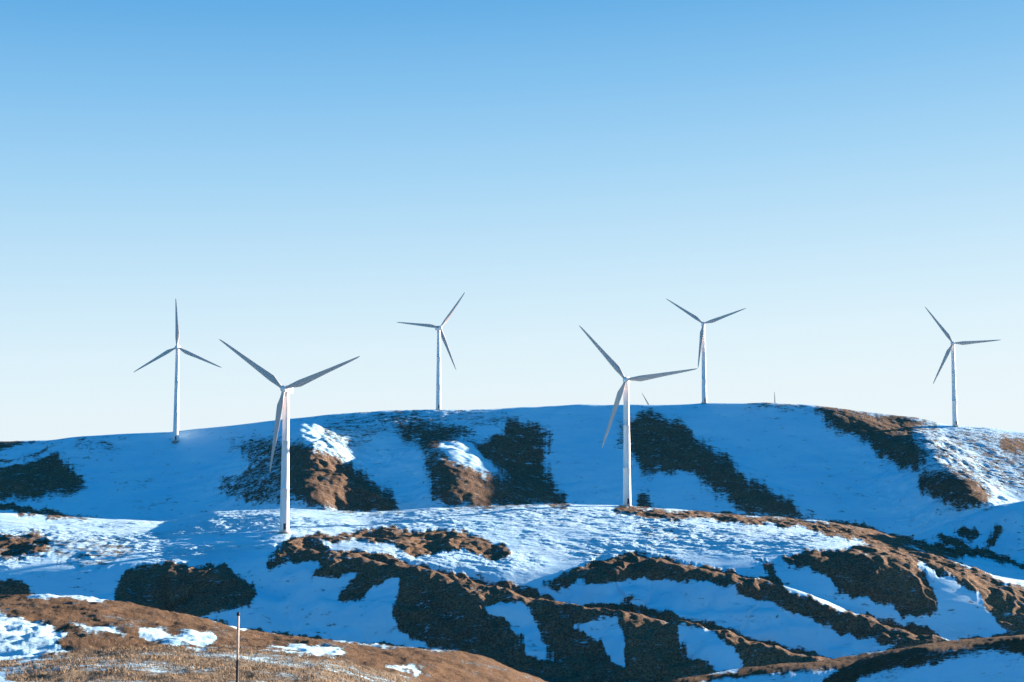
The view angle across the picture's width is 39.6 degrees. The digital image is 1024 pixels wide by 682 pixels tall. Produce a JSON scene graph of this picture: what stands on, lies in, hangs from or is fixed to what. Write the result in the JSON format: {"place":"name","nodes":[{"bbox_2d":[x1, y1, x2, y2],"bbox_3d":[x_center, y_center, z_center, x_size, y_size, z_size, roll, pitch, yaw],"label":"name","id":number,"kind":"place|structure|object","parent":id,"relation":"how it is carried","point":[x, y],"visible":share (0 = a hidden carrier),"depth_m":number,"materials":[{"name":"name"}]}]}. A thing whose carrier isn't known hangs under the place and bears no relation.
{"place":"outdoors","nodes":[
{"label":"outdoors","id":0,"kind":"place"},
{"bbox_2d":[0,402,1023,681],"bbox_3d":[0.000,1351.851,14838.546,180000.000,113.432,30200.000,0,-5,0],"label":"snowy hills terrain","id":1,"kind":"structure","parent":0,"point":[768,542],"depth_m":543.12,"materials":[{"name":"white snow"}]},
{"bbox_2d":[134,299,221,443],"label":"wind turbine","id":2,"kind":"object","parent":1,"relation":"on","point":[177,347],"visible":1,"depth_m":984.64,"materials":[{"name":"paint"}]},
{"bbox_2d":[236,612,239,681],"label":"snow marker pole","id":3,"kind":"object","parent":1,"relation":"on","point":[237,657],"visible":1,"depth_m":39.36,"materials":[{"name":"white metal"}]},
{"bbox_2d":[0,598,512,681],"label":"dry grass","id":4,"kind":"structure","parent":1,"relation":"on","point":[163,665],"depth_m":55.46,"materials":[{"name":"plant"}]},
{"bbox_2d":[219,339,359,533],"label":"wind turbine","id":5,"kind":"object","parent":1,"relation":"on","point":[284,399],"visible":0.97,"depth_m":553.30,"materials":[{"name":"paint"}]},
{"bbox_2d":[397,292,464,409],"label":"wind turbine","id":6,"kind":"object","parent":1,"relation":"on","point":[440,334],"visible":1,"depth_m":1001.41,"materials":[{"name":"paint"}]},
{"bbox_2d":[580,326,697,506],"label":"wind turbine","id":7,"kind":"object","parent":1,"relation":"on","point":[624,387],"visible":0.98,"depth_m":639.89,"materials":[{"name":"paint"}]},
{"bbox_2d":[667,299,745,402],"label":"wind turbine","id":8,"kind":"object","parent":1,"relation":"on","point":[702,344],"visible":1,"depth_m":1000.97,"materials":[{"name":"paint"}]},
{"bbox_2d":[925,307,998,426],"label":"wind turbine","id":9,"kind":"object","parent":1,"relation":"on","point":[951,348],"visible":0.99,"depth_m":996.25,"materials":[{"name":"paint"}]},
{"bbox_2d":[0,0,1023,440],"label":"sky","id":10,"kind":"structure","parent":0,"point":[305,180],"materials":[{"name":"blue"}]}
]}

